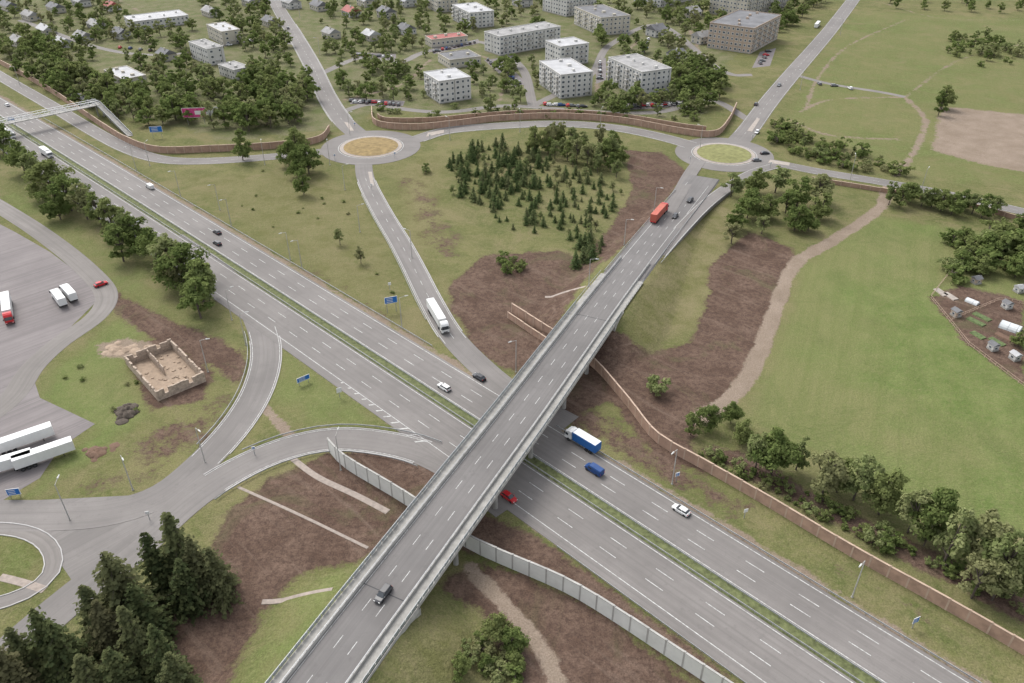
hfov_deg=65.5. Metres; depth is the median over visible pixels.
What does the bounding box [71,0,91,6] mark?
walls
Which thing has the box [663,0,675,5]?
birch tree
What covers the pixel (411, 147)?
roundabout road
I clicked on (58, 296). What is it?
box truck
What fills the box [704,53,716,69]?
birch tree
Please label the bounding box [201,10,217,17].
walls
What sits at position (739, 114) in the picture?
street
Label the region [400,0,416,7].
walls
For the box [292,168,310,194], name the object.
broadleaf tree
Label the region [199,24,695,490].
kerb
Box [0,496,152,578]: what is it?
paved apron
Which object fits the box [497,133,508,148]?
young spruce tree
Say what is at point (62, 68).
broadleaf tree
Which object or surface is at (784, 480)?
bush
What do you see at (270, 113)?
broadleaf tree
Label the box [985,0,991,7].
broadleaf tree
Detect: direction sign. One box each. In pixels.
[5,488,20,497]
[149,126,162,137]
[296,374,309,385]
[384,296,397,312]
[912,616,920,627]
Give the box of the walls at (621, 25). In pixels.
[574,8,630,34]
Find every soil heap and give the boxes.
[81,442,119,461]
[101,341,140,355]
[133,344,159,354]
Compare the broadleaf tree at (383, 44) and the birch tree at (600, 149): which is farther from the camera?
the broadleaf tree at (383, 44)
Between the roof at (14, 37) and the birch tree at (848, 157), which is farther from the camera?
the roof at (14, 37)
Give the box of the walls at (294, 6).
[281,1,301,9]
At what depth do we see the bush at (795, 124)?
403.51 m
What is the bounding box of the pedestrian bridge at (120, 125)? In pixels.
[0,93,132,136]
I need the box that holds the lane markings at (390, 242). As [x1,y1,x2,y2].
[2,0,1019,489]
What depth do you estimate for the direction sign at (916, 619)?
156.82 m
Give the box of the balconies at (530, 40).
[503,31,553,51]
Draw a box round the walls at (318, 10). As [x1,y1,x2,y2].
[309,4,327,11]
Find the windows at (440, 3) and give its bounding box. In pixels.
[428,0,455,10]
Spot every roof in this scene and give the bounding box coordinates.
[0,0,16,6]
[9,34,29,41]
[19,9,37,16]
[35,23,53,30]
[45,1,64,8]
[53,36,73,42]
[72,29,90,36]
[86,18,104,25]
[102,0,119,6]
[103,65,145,78]
[112,26,129,33]
[123,9,187,21]
[155,47,175,54]
[188,38,222,49]
[200,5,220,12]
[206,21,239,31]
[218,61,245,70]
[260,15,280,21]
[280,0,300,3]
[309,0,325,6]
[321,26,339,33]
[341,4,360,12]
[361,28,379,35]
[376,5,396,12]
[398,22,416,29]
[423,67,470,81]
[425,32,467,39]
[437,49,480,60]
[452,2,493,12]
[484,21,560,36]
[539,58,592,74]
[545,36,588,46]
[574,4,630,17]
[608,53,671,72]
[646,23,666,30]
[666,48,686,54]
[684,5,701,12]
[691,30,708,37]
[710,9,781,28]
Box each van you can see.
[146,183,154,189]
[584,462,604,476]
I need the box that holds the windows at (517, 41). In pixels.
[485,28,559,53]
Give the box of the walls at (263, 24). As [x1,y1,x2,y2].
[261,20,281,27]
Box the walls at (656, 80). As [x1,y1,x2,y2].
[607,58,671,96]
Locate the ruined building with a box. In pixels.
[124,338,205,400]
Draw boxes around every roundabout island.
[338,136,403,157]
[691,143,756,165]
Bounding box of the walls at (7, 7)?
[0,5,17,11]
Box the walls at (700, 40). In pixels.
[690,35,707,44]
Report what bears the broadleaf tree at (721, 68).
on the ground at (838, 332)
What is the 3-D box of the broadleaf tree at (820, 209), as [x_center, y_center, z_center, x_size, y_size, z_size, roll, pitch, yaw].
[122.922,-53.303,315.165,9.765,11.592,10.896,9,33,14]
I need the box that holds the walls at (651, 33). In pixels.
[645,28,665,37]
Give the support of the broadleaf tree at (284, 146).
on the ground at (838, 332)
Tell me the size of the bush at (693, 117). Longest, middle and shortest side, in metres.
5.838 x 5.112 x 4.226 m
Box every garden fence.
[931,295,1023,385]
[952,297,1023,319]
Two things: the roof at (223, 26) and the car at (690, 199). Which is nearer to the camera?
the car at (690, 199)
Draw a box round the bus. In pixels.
[814,21,820,27]
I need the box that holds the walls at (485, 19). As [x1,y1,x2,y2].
[452,5,493,28]
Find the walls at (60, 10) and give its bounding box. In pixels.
[46,7,66,12]
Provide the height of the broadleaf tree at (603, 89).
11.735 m
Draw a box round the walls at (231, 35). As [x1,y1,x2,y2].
[206,25,240,45]
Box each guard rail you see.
[1,116,882,682]
[2,121,863,682]
[44,118,431,345]
[196,331,247,443]
[214,450,417,499]
[242,424,441,449]
[361,194,425,319]
[556,425,981,682]
[557,545,745,682]
[604,189,675,271]
[655,194,707,262]
[661,176,753,261]
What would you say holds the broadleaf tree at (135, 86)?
on the ground at (838, 332)
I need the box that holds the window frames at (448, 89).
[424,74,469,101]
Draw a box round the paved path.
[0,286,584,604]
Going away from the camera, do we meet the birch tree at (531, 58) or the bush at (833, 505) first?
the bush at (833, 505)
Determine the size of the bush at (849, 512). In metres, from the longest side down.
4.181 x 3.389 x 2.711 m
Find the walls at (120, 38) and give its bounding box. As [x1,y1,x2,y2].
[111,32,131,39]
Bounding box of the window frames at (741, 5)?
[709,0,786,12]
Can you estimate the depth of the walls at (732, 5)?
634.00 m
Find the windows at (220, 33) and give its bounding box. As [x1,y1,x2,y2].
[207,27,237,43]
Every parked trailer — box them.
[0,421,54,454]
[0,447,29,471]
[11,436,74,471]
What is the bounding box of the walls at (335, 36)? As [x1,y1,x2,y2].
[321,32,340,38]
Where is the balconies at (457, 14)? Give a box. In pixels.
[451,7,491,23]
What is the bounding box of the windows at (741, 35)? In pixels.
[708,17,780,51]
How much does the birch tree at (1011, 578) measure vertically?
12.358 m
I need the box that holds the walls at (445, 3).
[428,0,457,12]
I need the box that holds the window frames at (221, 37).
[209,28,238,43]
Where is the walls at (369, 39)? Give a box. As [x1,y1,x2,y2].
[363,34,380,41]
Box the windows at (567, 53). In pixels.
[546,43,586,61]
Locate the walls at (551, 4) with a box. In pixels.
[542,0,596,16]
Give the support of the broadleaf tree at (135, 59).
on the ground at (838, 332)
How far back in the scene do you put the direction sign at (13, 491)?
187.71 m
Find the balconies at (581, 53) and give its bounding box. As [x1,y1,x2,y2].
[566,47,585,59]
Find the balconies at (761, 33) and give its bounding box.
[706,20,778,49]
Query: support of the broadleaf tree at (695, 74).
on the ground at (838, 332)
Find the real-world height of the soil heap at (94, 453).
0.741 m
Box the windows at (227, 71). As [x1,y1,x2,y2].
[219,67,239,78]
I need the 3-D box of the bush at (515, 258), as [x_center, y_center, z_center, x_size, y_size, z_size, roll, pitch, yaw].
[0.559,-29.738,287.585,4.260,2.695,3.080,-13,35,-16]
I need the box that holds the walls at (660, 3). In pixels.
[634,0,689,7]
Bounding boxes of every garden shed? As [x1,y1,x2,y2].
[950,306,962,317]
[970,275,983,284]
[986,339,1000,351]
[1000,298,1014,309]
[1008,349,1022,361]
[1012,284,1023,293]
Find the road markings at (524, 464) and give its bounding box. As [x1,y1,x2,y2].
[0,98,967,682]
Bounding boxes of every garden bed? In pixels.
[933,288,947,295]
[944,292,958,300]
[966,317,985,326]
[970,331,986,339]
[972,312,991,321]
[988,336,1006,346]
[994,331,1010,341]
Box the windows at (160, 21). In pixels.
[124,17,187,27]
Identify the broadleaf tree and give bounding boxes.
[0,36,15,53]
[0,122,20,153]
[0,139,37,173]
[5,5,18,16]
[9,58,22,71]
[12,26,19,32]
[15,45,37,60]
[17,22,30,34]
[17,33,31,42]
[19,39,37,53]
[21,158,75,202]
[22,62,40,78]
[30,29,44,44]
[30,36,40,54]
[32,59,43,76]
[32,183,73,219]
[34,38,52,53]
[35,52,49,63]
[38,33,56,47]
[38,73,50,87]
[43,69,56,89]
[44,41,59,55]
[45,69,70,91]
[45,172,91,210]
[48,67,58,82]
[50,51,63,61]
[50,79,69,94]
[52,7,57,14]
[54,57,73,73]
[55,38,70,50]
[55,61,79,79]
[58,48,67,59]
[64,16,74,29]
[65,87,81,103]
[67,61,96,79]
[70,33,87,45]
[72,44,87,57]
[74,2,83,9]
[74,9,86,19]
[78,56,86,63]
[80,191,112,224]
[81,91,96,104]
[82,83,96,96]
[86,13,95,19]
[87,44,96,51]
[87,49,95,58]
[88,70,100,86]
[89,27,101,41]
[91,83,106,99]
[93,199,123,234]
[96,16,111,30]
[97,72,116,88]
[97,75,117,91]
[100,91,122,111]
[100,223,137,261]
[101,85,126,98]
[112,3,121,14]
[117,214,147,246]
[122,9,130,14]
[124,78,132,97]
[126,81,147,97]
[128,94,145,109]
[130,51,147,64]
[132,226,165,259]
[133,28,142,41]
[134,65,144,72]
[134,76,151,91]
[134,106,154,125]
[135,88,151,106]
[138,25,155,40]
[141,95,153,116]
[147,37,158,49]
[148,104,171,123]
[150,240,211,290]
[152,61,166,70]
[155,72,175,90]
[157,52,167,62]
[158,77,174,95]
[159,93,182,119]
[167,69,177,85]
[170,56,185,71]
[170,93,185,108]
[172,34,187,47]
[173,100,193,120]
[174,69,192,83]
[175,26,181,32]
[176,77,195,96]
[176,258,214,301]
[176,276,214,318]
[179,50,192,65]
[179,106,197,123]
[182,92,202,107]
[183,18,196,30]
[188,78,198,93]
[196,77,221,98]
[209,6,223,18]
[212,104,231,126]
[214,76,232,96]
[220,89,234,101]
[221,17,236,25]
[222,96,244,110]
[225,6,233,14]
[225,101,250,119]
[230,74,252,90]
[230,81,251,100]
[230,128,253,159]
[233,102,262,130]
[235,20,247,31]
[235,101,257,128]
[237,69,250,82]
[243,81,257,100]
[244,3,256,14]
[244,16,253,27]
[244,64,258,79]
[246,30,258,47]
[249,97,281,124]
[250,63,264,76]
[251,15,261,24]
[252,22,265,34]
[252,56,268,66]
[253,69,269,84]
[255,85,262,99]
[255,88,267,100]
[259,3,270,14]
[259,41,270,57]
[259,88,274,105]
[261,104,279,127]
[262,0,270,6]
[262,74,277,96]
[262,81,275,94]
[263,32,272,45]
[263,64,280,82]
[267,36,280,50]
[272,59,280,69]
[272,78,286,98]
[275,138,299,165]
[276,69,296,87]
[277,29,292,45]
[279,102,297,123]
[280,40,287,52]
[282,52,292,57]
[283,56,294,66]
[284,125,309,150]
[284,149,309,176]
[288,83,306,103]
[289,103,304,122]
[292,144,323,173]
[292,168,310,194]
[296,64,312,78]
[302,77,320,100]
[320,40,332,52]
[326,4,336,13]
[329,0,338,8]
[334,68,349,85]
[337,48,344,56]
[341,37,347,49]
[346,40,355,49]
[349,28,361,40]
[353,81,376,99]
[357,12,369,23]
[357,33,365,43]
[359,50,371,63]
[361,71,370,82]
[363,55,379,68]
[364,5,373,15]
[367,66,376,73]
[371,0,380,8]
[377,28,386,35]
[378,9,386,19]
[378,34,390,48]
[383,74,399,86]
[384,67,397,77]
[389,24,398,31]
[390,61,402,76]
[398,34,412,49]
[402,73,416,89]
[405,27,412,37]
[413,11,424,24]
[414,63,422,70]
[416,71,423,77]
[422,23,430,31]
[423,0,429,9]
[436,7,444,12]
[439,14,450,25]
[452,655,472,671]
[456,23,462,30]
[458,18,471,32]
[464,59,480,70]
[469,72,478,83]
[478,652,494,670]
[481,611,514,641]
[483,0,492,6]
[488,74,497,83]
[491,0,499,8]
[492,54,514,70]
[497,77,513,91]
[499,625,530,653]
[500,60,513,74]
[500,67,515,79]
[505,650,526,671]
[507,5,516,16]
[508,53,520,64]
[511,79,521,91]
[511,99,517,108]
[524,125,546,149]
[529,15,544,23]
[532,69,538,78]
[541,137,554,151]
[556,129,566,141]
[560,140,572,160]
[574,137,586,152]
[589,94,598,104]
[592,29,609,45]
[594,23,604,38]
[594,90,603,101]
[596,138,615,161]
[598,78,618,94]
[604,152,615,168]
[605,96,620,113]
[607,130,622,147]
[614,145,630,161]
[617,34,631,46]
[617,100,629,113]
[625,7,631,14]
[626,85,643,103]
[631,0,642,9]
[636,39,647,51]
[637,0,646,6]
[649,88,664,100]
[650,92,660,106]
[661,7,673,22]
[667,60,682,71]
[668,48,685,62]
[668,78,679,97]
[671,5,688,17]
[671,64,691,87]
[672,62,686,74]
[672,78,684,96]
[675,87,695,109]
[676,35,686,44]
[680,74,694,88]
[684,62,694,67]
[684,411,702,434]
[688,56,699,67]
[688,71,707,88]
[689,84,700,95]
[690,64,706,73]
[692,73,706,91]
[693,21,704,31]
[694,93,708,107]
[695,404,728,433]
[696,54,706,71]
[696,86,708,104]
[699,67,714,77]
[700,0,710,14]
[703,15,712,24]
[704,79,712,92]
[705,90,718,106]
[706,56,713,66]
[707,16,716,27]
[710,64,727,74]
[710,70,729,81]
[711,77,731,98]
[718,10,727,17]
[721,401,745,422]
[724,207,750,227]
[732,417,753,444]
[733,187,764,217]
[742,167,769,191]
[747,426,803,473]
[754,193,779,216]
[769,0,781,12]
[779,19,784,30]
[779,190,799,212]
[780,9,797,24]
[780,17,787,27]
[781,11,794,24]
[782,122,790,129]
[782,204,814,231]
[784,135,795,145]
[786,175,814,205]
[789,13,800,25]
[792,0,799,6]
[797,3,810,17]
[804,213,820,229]
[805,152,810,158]
[809,192,832,218]
[830,456,856,492]
[860,467,910,518]
[893,0,901,6]
[893,184,910,206]
[899,182,922,202]
[904,487,960,547]
[921,0,927,8]
[925,187,940,207]
[934,90,949,115]
[935,188,954,210]
[936,84,958,108]
[941,0,951,10]
[946,191,966,214]
[948,33,956,39]
[953,244,975,258]
[953,249,975,266]
[957,226,976,244]
[958,188,970,207]
[966,240,978,254]
[967,0,976,10]
[968,255,995,274]
[973,231,1005,256]
[975,193,999,217]
[983,34,994,44]
[983,49,992,60]
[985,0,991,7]
[988,43,1001,51]
[994,35,1005,44]
[997,2,1005,11]
[1002,255,1016,269]
[1005,254,1023,277]
[1009,331,1023,345]
[1012,213,1023,228]
[1013,237,1023,253]
[1015,0,1022,8]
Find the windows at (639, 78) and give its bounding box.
[608,60,668,95]
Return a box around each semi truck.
[0,291,14,324]
[426,298,449,333]
[650,202,668,223]
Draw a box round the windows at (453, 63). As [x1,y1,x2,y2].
[438,57,478,64]
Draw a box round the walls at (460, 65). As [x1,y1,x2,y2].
[438,54,480,67]
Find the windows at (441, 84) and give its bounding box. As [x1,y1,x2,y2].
[425,76,469,101]
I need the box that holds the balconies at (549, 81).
[541,67,589,94]
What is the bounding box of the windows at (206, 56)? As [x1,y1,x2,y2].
[190,45,222,62]
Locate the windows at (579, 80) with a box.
[539,63,590,96]
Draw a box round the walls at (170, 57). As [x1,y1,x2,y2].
[156,53,176,61]
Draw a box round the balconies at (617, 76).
[606,61,666,92]
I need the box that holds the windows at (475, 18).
[453,7,491,27]
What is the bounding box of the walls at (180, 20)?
[124,16,188,29]
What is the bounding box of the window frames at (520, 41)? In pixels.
[485,29,559,53]
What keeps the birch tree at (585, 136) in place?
on the ground at (838, 332)
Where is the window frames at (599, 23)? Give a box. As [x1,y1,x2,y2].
[574,9,629,31]
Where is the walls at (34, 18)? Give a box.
[21,14,41,21]
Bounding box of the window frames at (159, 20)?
[128,17,185,26]
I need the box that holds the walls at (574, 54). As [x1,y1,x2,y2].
[545,41,588,63]
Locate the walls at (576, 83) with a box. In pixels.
[539,62,592,98]
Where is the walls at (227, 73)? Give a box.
[218,65,244,80]
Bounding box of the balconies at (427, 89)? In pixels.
[425,78,468,98]
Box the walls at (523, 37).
[484,27,560,55]
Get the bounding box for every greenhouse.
[964,297,979,305]
[998,320,1022,333]
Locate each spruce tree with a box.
[0,626,53,682]
[0,646,46,682]
[22,606,94,682]
[41,618,101,682]
[68,653,105,682]
[73,584,115,659]
[80,599,126,663]
[81,551,174,649]
[95,646,151,682]
[113,605,167,677]
[118,580,184,644]
[134,532,173,605]
[141,623,190,682]
[146,512,204,597]
[154,651,203,682]
[164,558,214,626]
[181,535,228,608]
[199,546,244,619]
[445,157,453,168]
[451,152,455,162]
[453,155,462,168]
[456,184,464,197]
[459,151,464,163]
[459,167,466,179]
[462,174,469,187]
[462,184,467,193]
[463,153,470,164]
[463,162,473,176]
[465,139,480,155]
[468,146,476,160]
[468,187,476,198]
[469,150,477,163]
[470,192,478,202]
[472,165,479,175]
[476,171,485,184]
[476,181,484,194]
[476,194,484,205]
[478,140,485,151]
[480,159,487,173]
[483,165,487,177]
[483,180,487,190]
[484,185,492,198]
[486,172,493,184]
[487,161,495,172]
[489,192,498,204]
[490,201,496,212]
[492,137,498,147]
[492,146,498,158]
[492,169,499,182]
[492,181,500,193]
[494,157,503,169]
[494,197,502,209]
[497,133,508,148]
[498,140,502,152]
[498,176,505,188]
[501,152,513,167]
[503,163,512,175]
[504,176,510,189]
[506,185,514,194]
[509,153,515,167]
[510,165,520,178]
[512,172,518,181]
[513,160,527,175]
[514,180,521,191]
[515,141,523,155]
[519,171,528,186]
[522,207,529,220]
[523,215,528,225]
[524,164,529,173]
[524,189,533,200]
[527,174,537,189]
[527,210,539,225]
[528,201,537,215]
[529,149,536,161]
[529,170,538,181]
[532,197,538,208]
[533,155,542,169]
[533,192,542,202]
[535,149,543,161]
[536,176,543,188]
[540,216,548,227]
[542,156,549,166]
[545,199,554,209]
[546,176,553,187]
[547,207,552,216]
[553,193,559,203]
[555,220,564,230]
[557,200,564,211]
[558,211,565,223]
[559,190,566,202]
[560,172,566,181]
[566,231,573,240]
[569,187,577,199]
[569,214,575,222]
[569,250,581,269]
[571,165,579,175]
[571,234,585,249]
[576,171,582,182]
[578,246,587,264]
[579,183,584,193]
[581,232,587,246]
[582,215,587,226]
[582,238,589,251]
[584,172,591,184]
[584,199,593,213]
[585,242,592,253]
[585,245,598,263]
[586,232,595,243]
[588,227,594,240]
[594,195,601,205]
[596,172,607,184]
[597,185,603,196]
[597,235,604,245]
[600,202,605,213]
[608,199,615,211]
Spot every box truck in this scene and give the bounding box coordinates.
[5,128,15,138]
[38,146,53,158]
[49,288,67,306]
[58,283,77,301]
[564,426,601,453]
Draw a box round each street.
[17,20,291,55]
[324,41,537,105]
[346,99,746,119]
[537,24,751,105]
[800,75,905,97]
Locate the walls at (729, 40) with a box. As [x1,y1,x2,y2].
[707,16,780,53]
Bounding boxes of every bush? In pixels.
[375,103,385,110]
[421,167,430,173]
[431,110,440,115]
[450,102,458,107]
[451,649,465,663]
[451,662,466,681]
[460,637,471,649]
[462,648,478,664]
[470,636,496,658]
[473,626,488,647]
[476,668,490,678]
[484,659,512,682]
[491,653,502,670]
[496,250,508,262]
[498,645,509,660]
[499,256,513,266]
[501,260,514,273]
[501,662,523,682]
[508,256,518,261]
[513,262,522,272]
[518,261,527,268]
[645,374,671,396]
[680,109,689,115]
[689,113,698,120]
[704,445,724,458]
[712,451,728,463]
[717,463,727,469]
[728,467,744,477]
[731,457,746,468]
[743,470,753,479]
[749,467,756,475]
[758,481,769,489]
[761,473,777,485]
[767,129,785,142]
[770,118,781,125]
[774,473,788,485]
[774,487,780,493]
[775,124,786,133]
[784,483,795,494]
[788,140,807,154]
[790,120,803,130]
[794,127,815,141]
[801,500,821,515]
[811,147,830,157]
[813,490,829,502]
[814,141,827,149]
[816,151,835,163]
[816,508,831,521]
[821,141,833,151]
[824,499,839,513]
[830,147,843,158]
[834,136,852,148]
[835,503,848,515]
[836,158,848,167]
[841,516,849,521]
[841,522,849,530]
[842,505,861,518]
[848,159,862,169]
[851,522,875,538]
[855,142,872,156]
[860,164,872,171]
[863,526,886,547]
[873,158,885,165]
[873,519,894,535]
[875,524,905,548]
[879,536,898,554]
[880,165,889,170]
[886,160,902,169]
[889,161,915,174]
[898,541,909,547]
[906,544,917,555]
[924,556,939,568]
[936,257,963,272]
[936,555,957,574]
[938,227,965,248]
[943,263,972,284]
[943,568,960,579]
[948,30,960,39]
[951,39,964,48]
[951,49,961,56]
[952,559,967,571]
[953,247,989,260]
[955,42,969,51]
[957,233,982,248]
[958,33,967,38]
[965,34,985,46]
[967,252,981,271]
[967,580,983,595]
[973,228,1010,252]
[974,44,991,53]
[975,246,1006,269]
[979,218,1012,230]
[981,230,1023,258]
[988,50,1002,56]
[999,41,1015,50]
[999,217,1018,230]
[999,592,1010,598]
[1003,228,1023,251]
[1010,45,1023,55]
[1016,601,1023,614]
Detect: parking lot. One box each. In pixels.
[0,224,94,501]
[350,98,404,105]
[351,52,395,59]
[434,39,478,53]
[485,58,523,86]
[596,58,605,83]
[623,101,682,109]
[752,48,775,67]
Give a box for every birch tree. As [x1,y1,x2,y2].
[0,18,13,32]
[1,12,11,21]
[1,41,13,59]
[12,49,22,60]
[15,153,40,182]
[26,57,33,66]
[36,12,44,20]
[36,57,53,72]
[37,64,48,74]
[46,11,54,21]
[47,22,58,35]
[62,51,74,64]
[64,71,73,85]
[64,183,89,219]
[72,78,91,95]
[75,63,91,82]
[79,18,87,26]
[81,36,90,46]
[87,78,97,87]
[92,6,100,17]
[95,26,103,37]
[100,0,111,12]
[106,67,113,77]
[107,26,116,39]
[107,208,137,232]
[109,99,123,117]
[115,13,121,21]
[115,94,124,110]
[116,82,132,103]
[122,30,131,41]
[123,99,136,119]
[127,19,135,34]
[139,32,146,42]
[144,64,152,74]
[144,232,177,267]
[148,70,159,92]
[150,53,163,63]
[150,252,187,287]
[152,20,164,35]
[152,64,164,77]
[161,91,171,106]
[165,17,175,29]
[168,30,176,41]
[170,32,178,44]
[172,86,185,98]
[178,30,189,44]
[186,59,198,80]
[191,61,208,74]
[196,66,211,86]
[197,268,216,301]
[200,101,219,126]
[203,63,216,81]
[212,98,222,110]
[221,0,229,7]
[229,0,238,8]
[229,11,236,19]
[234,3,241,12]
[235,15,244,22]
[236,31,245,42]
[241,39,249,48]
[244,59,257,73]
[253,75,263,84]
[255,0,263,9]
[255,63,269,74]
[265,58,275,71]
[268,22,277,35]
[270,18,281,31]
[270,86,280,99]
[273,50,282,60]
[274,94,288,118]
[275,17,285,25]
[279,85,295,97]
[282,92,291,102]
[291,96,304,117]
[296,72,306,85]
[297,79,309,91]
[326,9,333,17]
[329,40,339,52]
[333,228,343,244]
[335,58,342,67]
[341,12,349,26]
[341,80,354,96]
[349,8,355,18]
[351,52,358,62]
[353,5,359,17]
[353,80,362,96]
[354,245,364,259]
[369,38,380,48]
[375,75,384,91]
[377,58,390,73]
[377,82,387,95]
[381,0,390,6]
[381,18,390,28]
[382,52,393,66]
[386,38,394,51]
[388,84,398,98]
[389,0,394,7]
[391,27,398,42]
[395,0,403,10]
[396,15,404,24]
[398,82,411,96]
[400,64,409,75]
[409,33,417,44]
[415,0,422,6]
[416,3,425,13]
[418,37,424,44]
[422,48,428,56]
[440,24,447,33]
[469,16,476,28]
[478,81,485,91]
[479,63,487,74]
[479,87,484,96]
[480,153,486,162]
[483,91,496,108]
[483,97,493,111]
[484,79,492,89]
[500,73,507,86]
[501,10,510,23]
[503,0,509,9]
[514,0,521,6]
[515,85,527,101]
[517,4,524,13]
[521,157,529,166]
[528,54,535,61]
[530,2,538,11]
[542,125,556,143]
[548,121,559,139]
[549,140,559,153]
[552,168,559,177]
[557,122,566,133]
[558,137,564,152]
[565,127,578,141]
[569,154,574,165]
[570,137,582,159]
[577,131,588,141]
[579,142,593,166]
[581,167,589,177]
[585,223,592,230]
[592,142,603,158]
[592,220,599,229]
[593,124,605,142]
[593,143,603,168]
[593,154,602,172]
[600,90,615,106]
[607,133,620,151]
[610,159,623,177]
[612,0,624,8]
[616,89,625,104]
[620,42,630,54]
[621,88,636,107]
[630,80,640,96]
[634,31,639,42]
[636,90,649,106]
[642,4,651,16]
[647,0,653,8]
[653,49,659,59]
[653,103,661,114]
[658,29,666,40]
[658,90,665,103]
[661,29,674,46]
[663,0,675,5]
[664,52,676,61]
[664,84,678,102]
[665,32,673,47]
[675,10,683,24]
[677,37,686,46]
[680,21,691,33]
[685,49,694,61]
[687,99,696,110]
[689,6,698,18]
[691,11,700,27]
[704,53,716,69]
[714,7,724,17]
[720,172,745,196]
[722,222,743,243]
[745,432,771,467]
[755,215,769,233]
[762,165,790,192]
[768,5,778,13]
[783,2,793,12]
[795,436,810,469]
[801,136,809,145]
[803,0,813,5]
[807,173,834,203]
[808,449,849,494]
[842,153,851,160]
[843,452,884,500]
[864,159,871,166]
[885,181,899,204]
[895,488,935,533]
[916,521,941,545]
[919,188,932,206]
[931,507,980,565]
[956,552,1001,598]
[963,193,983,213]
[963,508,1014,563]
[975,529,1023,591]
[979,556,1022,600]
[981,26,992,35]
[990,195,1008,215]
[1008,553,1023,597]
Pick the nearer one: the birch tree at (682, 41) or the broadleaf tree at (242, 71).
the broadleaf tree at (242, 71)
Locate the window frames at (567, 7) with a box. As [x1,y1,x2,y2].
[543,0,594,15]
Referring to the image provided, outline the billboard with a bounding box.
[181,108,204,124]
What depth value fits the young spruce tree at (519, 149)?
377.16 m
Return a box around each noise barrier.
[0,60,329,153]
[327,438,733,682]
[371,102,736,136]
[377,109,706,130]
[507,311,545,340]
[511,303,1023,654]
[812,177,1021,218]
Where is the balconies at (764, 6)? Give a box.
[749,0,788,11]
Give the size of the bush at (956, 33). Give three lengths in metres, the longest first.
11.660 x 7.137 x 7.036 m
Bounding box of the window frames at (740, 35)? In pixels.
[708,18,779,51]
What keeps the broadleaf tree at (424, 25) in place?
on the ground at (838, 332)
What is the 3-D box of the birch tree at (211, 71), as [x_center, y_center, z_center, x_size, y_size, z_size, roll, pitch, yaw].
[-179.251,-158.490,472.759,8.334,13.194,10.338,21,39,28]
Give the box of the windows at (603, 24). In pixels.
[574,9,628,33]
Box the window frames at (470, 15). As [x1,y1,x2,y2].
[453,6,488,26]
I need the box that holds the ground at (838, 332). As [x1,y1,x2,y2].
[0,0,1023,682]
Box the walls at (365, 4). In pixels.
[357,0,376,7]
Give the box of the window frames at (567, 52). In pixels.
[546,42,587,62]
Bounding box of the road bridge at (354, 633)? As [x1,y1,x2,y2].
[265,174,719,682]
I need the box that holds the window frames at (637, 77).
[608,59,669,94]
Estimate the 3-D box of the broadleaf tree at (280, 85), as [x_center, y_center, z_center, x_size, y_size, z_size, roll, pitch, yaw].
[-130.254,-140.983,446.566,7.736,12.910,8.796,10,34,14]
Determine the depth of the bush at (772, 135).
389.84 m
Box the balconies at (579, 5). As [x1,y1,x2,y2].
[569,0,591,11]
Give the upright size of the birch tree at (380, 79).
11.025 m
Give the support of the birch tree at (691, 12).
on the ground at (838, 332)
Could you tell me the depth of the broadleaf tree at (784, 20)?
597.29 m
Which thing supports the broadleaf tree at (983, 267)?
on the ground at (838, 332)
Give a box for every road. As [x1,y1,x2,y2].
[0,71,321,164]
[0,97,973,682]
[0,199,117,417]
[0,234,280,531]
[0,428,506,650]
[0,522,63,608]
[269,0,365,133]
[321,130,420,164]
[355,165,577,429]
[413,121,687,144]
[662,163,781,257]
[666,159,705,213]
[675,137,773,171]
[729,0,859,141]
[776,160,1023,214]
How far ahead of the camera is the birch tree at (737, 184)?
332.08 m
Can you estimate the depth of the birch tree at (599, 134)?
380.39 m
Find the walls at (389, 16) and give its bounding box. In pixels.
[377,11,396,19]
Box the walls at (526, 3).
[512,0,532,7]
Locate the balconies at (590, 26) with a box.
[577,12,623,30]
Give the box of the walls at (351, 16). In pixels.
[341,10,361,17]
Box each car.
[93,281,107,287]
[212,229,221,234]
[212,240,221,245]
[373,583,392,603]
[437,382,450,391]
[472,372,485,381]
[500,490,517,503]
[671,503,690,517]
[686,196,693,202]
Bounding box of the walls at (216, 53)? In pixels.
[189,43,225,65]
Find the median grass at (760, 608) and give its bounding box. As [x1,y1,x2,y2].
[0,116,879,682]
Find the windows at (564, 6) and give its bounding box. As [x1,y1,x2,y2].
[543,0,595,14]
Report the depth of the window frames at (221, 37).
558.95 m
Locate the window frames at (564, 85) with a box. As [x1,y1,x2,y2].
[539,64,591,97]
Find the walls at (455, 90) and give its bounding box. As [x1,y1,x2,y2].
[424,73,470,103]
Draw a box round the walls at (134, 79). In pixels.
[104,71,146,83]
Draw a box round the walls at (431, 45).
[425,36,467,47]
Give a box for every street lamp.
[55,474,70,520]
[120,455,133,490]
[195,428,205,461]
[199,338,209,372]
[239,311,248,344]
[335,427,341,470]
[671,449,677,484]
[851,561,864,597]
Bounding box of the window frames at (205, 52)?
[190,44,221,63]
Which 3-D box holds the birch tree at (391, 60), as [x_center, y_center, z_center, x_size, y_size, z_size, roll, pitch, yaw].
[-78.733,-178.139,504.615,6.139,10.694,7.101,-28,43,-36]
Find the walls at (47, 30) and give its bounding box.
[36,28,57,34]
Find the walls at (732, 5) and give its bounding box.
[709,0,787,14]
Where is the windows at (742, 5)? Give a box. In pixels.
[710,0,786,14]
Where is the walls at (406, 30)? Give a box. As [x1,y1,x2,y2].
[398,29,416,35]
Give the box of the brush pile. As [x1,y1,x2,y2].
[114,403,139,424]
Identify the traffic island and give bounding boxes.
[344,122,353,130]
[368,172,373,185]
[426,130,443,136]
[747,118,759,131]
[768,160,789,165]
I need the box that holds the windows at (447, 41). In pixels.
[425,39,465,44]

